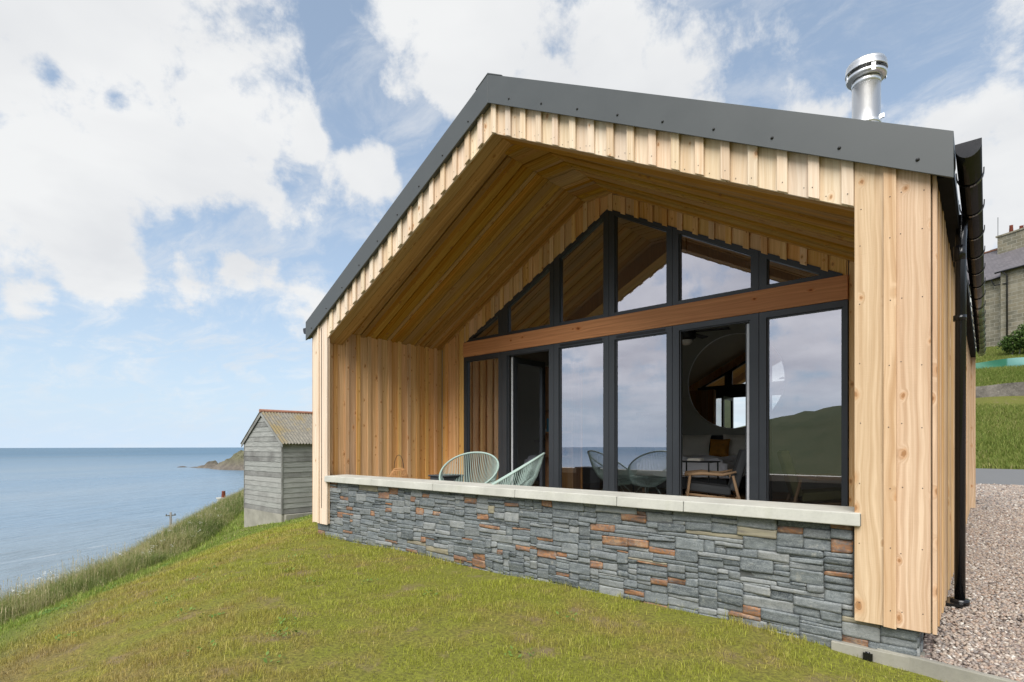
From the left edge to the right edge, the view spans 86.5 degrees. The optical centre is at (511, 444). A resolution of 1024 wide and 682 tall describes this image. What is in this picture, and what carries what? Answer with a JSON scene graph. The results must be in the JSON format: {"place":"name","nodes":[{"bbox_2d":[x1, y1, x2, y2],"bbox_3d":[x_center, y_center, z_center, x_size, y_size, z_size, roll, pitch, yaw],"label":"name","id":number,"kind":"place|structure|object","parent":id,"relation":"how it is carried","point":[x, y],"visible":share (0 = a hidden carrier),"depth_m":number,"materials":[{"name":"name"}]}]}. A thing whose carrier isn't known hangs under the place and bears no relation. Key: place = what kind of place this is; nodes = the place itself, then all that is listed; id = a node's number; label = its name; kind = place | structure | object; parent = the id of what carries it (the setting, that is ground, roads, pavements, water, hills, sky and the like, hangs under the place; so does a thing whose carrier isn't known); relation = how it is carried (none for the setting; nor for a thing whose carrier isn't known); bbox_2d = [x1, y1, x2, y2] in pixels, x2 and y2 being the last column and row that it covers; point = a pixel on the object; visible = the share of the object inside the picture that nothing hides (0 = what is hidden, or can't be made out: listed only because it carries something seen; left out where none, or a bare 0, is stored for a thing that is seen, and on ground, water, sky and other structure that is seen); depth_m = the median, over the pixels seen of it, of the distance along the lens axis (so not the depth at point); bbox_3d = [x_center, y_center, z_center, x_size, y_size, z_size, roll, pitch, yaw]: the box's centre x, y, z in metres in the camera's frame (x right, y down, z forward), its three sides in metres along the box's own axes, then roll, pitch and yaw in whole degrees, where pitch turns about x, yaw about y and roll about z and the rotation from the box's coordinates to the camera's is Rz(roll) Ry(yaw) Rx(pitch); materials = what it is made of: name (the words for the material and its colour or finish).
{"place":"outdoors","nodes":[
{"label":"outdoors","id":0,"kind":"place"},
{"bbox_2d":[0,447,243,601],"bbox_3d":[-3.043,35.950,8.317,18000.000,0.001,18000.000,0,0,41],"label":"sea","id":1,"kind":"structure","parent":0,"point":[59,505],"depth_m":365.70,"materials":[{"name":"liquid"}]},
{"bbox_2d":[189,450,243,469],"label":"headland","id":2,"kind":"structure","parent":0,"point":[235,461],"depth_m":794.49,"materials":[{"name":"brown stone"}]},
{"bbox_2d":[0,347,1023,681],"bbox_3d":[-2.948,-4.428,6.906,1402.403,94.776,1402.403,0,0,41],"label":"ground","id":3,"kind":"structure","parent":0,"point":[312,655],"depth_m":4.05,"materials":[{"name":"green plant"}]},
{"bbox_2d":[12,514,208,618],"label":"white wildflowers","id":4,"kind":"object","parent":3,"relation":"on","point":[77,568],"visible":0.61,"depth_m":10.47,"materials":[{"name":"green plant"}]},
{"bbox_2d":[0,489,243,625],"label":"tall grass","id":5,"kind":"structure","parent":3,"relation":"on","point":[211,529],"depth_m":12.03,"materials":[{"name":"green plant"}]},
{"bbox_2d":[165,512,175,529],"bbox_3d":[-23.844,11.075,37.995,0.240,12.750,0.640,0,0,41],"label":"utility pole","id":6,"kind":"object","parent":3,"relation":"on","point":[170,515],"visible":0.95,"depth_m":37.94,"materials":[{"name":"metal"}]},
{"bbox_2d":[216,491,224,501],"bbox_3d":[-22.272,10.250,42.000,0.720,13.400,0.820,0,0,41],"label":"cottage chimney","id":7,"kind":"object","parent":3,"relation":"on","point":[222,496],"visible":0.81,"depth_m":41.87,"materials":[{"name":"concrete"}]},
{"bbox_2d":[240,409,311,526],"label":"shed","id":8,"kind":"structure","parent":3,"relation":"on","point":[277,466],"depth_m":17.21,"materials":[{"name":"wood"}]},
{"bbox_2d":[0,554,577,662],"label":"weeds","id":9,"kind":"object","parent":3,"relation":"on","point":[219,613],"visible":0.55,"depth_m":4.66,"materials":[{"name":"green plant"}]},
{"bbox_2d":[317,474,923,656],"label":"terrace wall","id":10,"kind":"structure","parent":3,"relation":"on","point":[787,566],"depth_m":4.71,"materials":[{"name":"stone"}]},
{"bbox_2d":[303,53,985,670],"bbox_3d":[2.959,-1.333,9.489,8.003,5.765,9.808,0,0,41],"label":"cabin","id":11,"kind":"object","parent":3,"relation":"on","point":[521,235],"visible":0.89,"depth_m":6.63,"materials":[{"name":"wood"}]},
{"bbox_2d":[428,474,463,481],"bbox_3d":[-0.880,0.675,7.343,0.340,0.550,0.380,0,0,41],"label":"coffee table","id":12,"kind":"object","parent":11,"relation":"on","point":[450,477],"visible":0.23,"depth_m":7.23,"materials":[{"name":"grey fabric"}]},
{"bbox_2d":[439,451,498,483],"bbox_3d":[-0.580,0.522,7.011,0.800,0.868,0.864,0,0,41],"label":"cord chair","id":13,"kind":"object","parent":11,"relation":"on","point":[492,479],"visible":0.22,"depth_m":7.28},
{"bbox_2d":[464,352,501,483],"bbox_3d":[-0.482,-0.292,9.279,0.904,2.484,0.075,0,0,41],"label":"window","id":14,"kind":"structure","parent":11,"relation":"in","point":[467,360],"depth_m":9.50,"materials":[{"name":"metal"}]},
{"bbox_2d":[464,309,501,342],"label":"gable window","id":15,"kind":"structure","parent":11,"relation":"in","point":[498,315],"depth_m":9.14,"materials":[{"name":"metal"}]},
{"bbox_2d":[491,453,544,485],"bbox_3d":[-0.025,0.522,6.511,0.849,0.868,0.823,0,0,41],"label":"cord chair","id":16,"kind":"object","parent":11,"relation":"on","point":[530,482],"visible":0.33,"depth_m":6.26,"materials":[{"name":"green plastic"}]},
{"bbox_2d":[502,259,553,335],"bbox_3d":[0.257,-2.309,8.630,1.056,1.028,0.070,0,0,41],"label":"gable window","id":17,"kind":"structure","parent":11,"relation":"in","point":[506,310],"depth_m":8.58,"materials":[{"name":"metal"}]},
{"bbox_2d":[511,356,545,486],"bbox_3d":[0.304,-0.260,9.209,0.119,2.380,0.856,0,0,41],"label":"open door","id":18,"kind":"structure","parent":11,"relation":"in","point":[528,440],"depth_m":9.20,"materials":[{"name":"metal"}]},
{"bbox_2d":[545,361,582,488],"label":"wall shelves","id":19,"kind":"object","parent":11,"relation":"on","point":[572,417],"depth_m":10.38,"materials":[{"name":"wood"}]},
{"bbox_2d":[547,418,562,431],"bbox_3d":[0.820,-0.385,10.406,0.370,0.260,0.030,0,0,41],"label":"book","id":20,"kind":"object","parent":19,"relation":"on","point":[548,424],"visible":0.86,"depth_m":10.49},
{"bbox_2d":[554,336,608,490],"bbox_3d":[1.020,-0.292,7.967,0.956,2.484,0.075,0,0,41],"label":"window","id":21,"kind":"structure","parent":11,"relation":"in","point":[605,339],"depth_m":8.20,"materials":[{"name":"metal"}]},
{"bbox_2d":[554,209,608,326],"bbox_3d":[1.018,-2.557,7.965,0.956,1.524,0.070,0,0,41],"label":"gable window","id":22,"kind":"structure","parent":11,"relation":"in","point":[604,217],"depth_m":7.92,"materials":[{"name":"metal"}]},
{"bbox_2d":[609,210,671,316],"bbox_3d":[1.734,-2.551,7.340,0.936,1.513,0.070,0,0,41],"label":"gable window","id":23,"kind":"structure","parent":11,"relation":"in","point":[613,215],"depth_m":7.53,"materials":[{"name":"metal"}]},
{"bbox_2d":[609,326,672,494],"bbox_3d":[1.735,-0.292,7.342,0.936,2.484,0.075,0,0,41],"label":"window","id":24,"kind":"structure","parent":11,"relation":"in","point":[613,341],"depth_m":7.54,"materials":[{"name":"metal"}]},
{"bbox_2d":[618,477,665,493],"bbox_3d":[1.999,0.730,8.161,0.700,0.440,0.500,0,0,41],"label":"coffee table","id":25,"kind":"object","parent":11,"relation":"on","point":[633,479],"visible":0.48,"depth_m":8.05,"materials":[{"name":"black metal"}]},
{"bbox_2d":[632,435,745,496],"bbox_3d":[3.786,0.370,10.982,2.020,1.160,2.080,0,0,41],"label":"sofa","id":26,"kind":"object","parent":11,"relation":"on","point":[651,467],"visible":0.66,"depth_m":10.43,"materials":[{"name":"grey fabric"}]},
{"bbox_2d":[682,434,711,455],"bbox_3d":[3.962,0.040,11.838,0.720,0.540,0.265,0,0,41],"label":"pillow","id":27,"kind":"object","parent":26,"relation":"on","point":[694,445],"visible":0.75,"depth_m":11.73,"materials":[{"name":"beige fabric"}]},
{"bbox_2d":[709,439,729,456],"bbox_3d":[4.297,0.060,11.279,0.420,0.380,0.254,0,0,41],"label":"cushion","id":28,"kind":"object","parent":26,"relation":"on","point":[718,447],"visible":0.97,"depth_m":11.19,"materials":[{"name":"brown fabric"}]},
{"bbox_2d":[723,434,745,455],"bbox_3d":[4.685,0.040,11.206,0.720,0.540,0.265,0,0,41],"label":"pillow","id":29,"kind":"object","parent":26,"relation":"on","point":[737,443],"visible":0.39,"depth_m":11.18,"materials":[{"name":"beige fabric"}]},
{"bbox_2d":[655,237,730,344],"bbox_3d":[2.727,-2.396,8.444,1.230,1.708,1.201,0,0,41],"label":"ceiling fan","id":30,"kind":"object","parent":11,"relation":"hanging from","point":[688,337],"visible":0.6,"depth_m":8.33,"materials":[{"name":"metal"}]},
{"bbox_2d":[682,460,720,495],"bbox_3d":[2.687,0.590,7.893,0.530,0.720,0.400,0,0,41],"label":"side table","id":31,"kind":"object","parent":11,"relation":"on","point":[708,462],"visible":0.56,"depth_m":7.72,"materials":[{"name":"black metal"}]},
{"bbox_2d":[687,458,703,460],"bbox_3d":[2.663,0.210,7.887,0.200,0.035,0.140,0,0,41],"label":"book","id":32,"kind":"object","parent":31,"relation":"on","point":[695,459],"visible":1,"depth_m":7.83,"materials":[{"name":"white paper"}]},
{"bbox_2d":[684,449,745,499],"bbox_3d":[2.760,0.507,7.423,0.837,0.897,0.670,0,0,18],"label":"armchair","id":33,"kind":"object","parent":11,"relation":"on","point":[736,475],"visible":0.89,"depth_m":7.17,"materials":[{"name":"grey fabric"}]},
{"bbox_2d":[672,227,758,305],"bbox_3d":[2.487,-2.304,6.683,1.056,1.017,0.070,0,0,41],"label":"gable window","id":34,"kind":"structure","parent":11,"relation":"in","point":[677,235],"depth_m":6.79,"materials":[{"name":"metal"}]},
{"bbox_2d":[688,333,785,428],"bbox_3d":[4.726,-1.360,11.588,2.030,2.030,0.020,0,0,41],"label":"mirror","id":35,"kind":"object","parent":11,"relation":"attached to","point":[717,384],"visible":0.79,"depth_m":11.70,"materials":[{"name":"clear glass"}]},
{"bbox_2d":[746,323,771,500],"bbox_3d":[3.084,-0.260,6.781,0.060,2.380,0.856,0,0,41],"label":"open door","id":36,"kind":"structure","parent":11,"relation":"in","point":[747,324],"depth_m":6.48,"materials":[{"name":"metal"}]},
{"bbox_2d":[759,251,841,289],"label":"gable window","id":37,"kind":"structure","parent":11,"relation":"in","point":[764,259],"depth_m":6.14,"materials":[{"name":"metal"}]},
{"bbox_2d":[759,299,848,505],"bbox_3d":[3.223,-0.292,6.043,0.886,2.484,0.075,0,0,41],"label":"window","id":38,"kind":"structure","parent":11,"relation":"in","point":[764,317],"depth_m":6.15,"materials":[{"name":"metal"}]},
{"bbox_2d":[777,450,840,505],"bbox_3d":[3.649,0.507,6.493,0.837,0.897,0.670,0,0,21],"label":"armchair","id":39,"kind":"object","parent":11,"relation":"on","point":[793,484],"visible":0.57,"depth_m":6.34,"materials":[{"name":"grey fabric"}]},
{"bbox_2d":[863,651,872,661],"bbox_3d":[2.371,1.472,3.620,0.055,0.195,0.048,0,0,41],"label":"drain stub","id":40,"kind":"object","parent":11,"relation":"attached to","point":[867,656],"visible":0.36,"depth_m":3.60,"materials":[{"name":"black plastic"}]},
{"bbox_2d":[877,648,1019,681],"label":"kerb","id":41,"kind":"structure","parent":3,"relation":"on","point":[944,672],"depth_m":3.33,"materials":[{"name":"concrete"}]},
{"bbox_2d":[967,225,1023,346],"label":"stone house","id":42,"kind":"structure","parent":3,"relation":"on","point":[1004,282],"depth_m":48.62,"materials":[{"name":"stone"}]},
{"bbox_2d":[976,382,1023,397],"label":"retaining wall","id":43,"kind":"structure","parent":3,"relation":"on","point":[1010,389],"depth_m":31.38,"materials":[{"name":"stone"}]},
{"bbox_2d":[976,357,1023,368],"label":"netting fence","id":44,"kind":"object","parent":3,"relation":"on","point":[1008,361],"visible":0.16,"depth_m":37.49,"materials":[{"name":"teal plastic"}]},
{"bbox_2d":[996,324,1023,354],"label":"bush","id":45,"kind":"object","parent":3,"relation":"on","point":[1006,344],"visible":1,"depth_m":41.24,"materials":[{"name":"green plant"}]},
{"bbox_2d":[0,0,1023,447],"label":"sky","id":46,"kind":"structure","parent":0,"point":[184,184],"materials":[{"name":"blue"}]},
{"bbox_2d":[920,483,1023,681],"bbox_3d":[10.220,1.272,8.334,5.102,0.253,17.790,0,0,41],"label":"gravel","id":47,"kind":"structure","parent":0,"point":[995,524],"depth_m":4.52,"materials":[{"name":"beige gravel"}]},
{"bbox_2d":[976,346,1023,468],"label":"bank grass","id":48,"kind":"structure","parent":0,"point":[1005,420],"depth_m":26.86,"materials":[{"name":"green plant"}]},
{"bbox_2d":[976,468,1023,484],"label":"road","id":49,"kind":"structure","parent":0,"point":[1002,476],"depth_m":18.42,"materials":[{"name":"grey asphalt"}]},
{"bbox_3d":[-1.702,0.816,8.181,0.320,0.271,0.320,0,0,41],"label":"plant stand","id":50,"kind":"object","parent":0,"visible":0},
{"bbox_2d":[389,455,407,477],"bbox_3d":[-1.702,0.415,8.181,0.299,0.538,0.299,0,0,41],"label":"lantern","id":51,"kind":"object","parent":50,"relation":"on","point":[394,470],"visible":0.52,"depth_m":8.16,"materials":[{"name":"wicker"}]}
]}

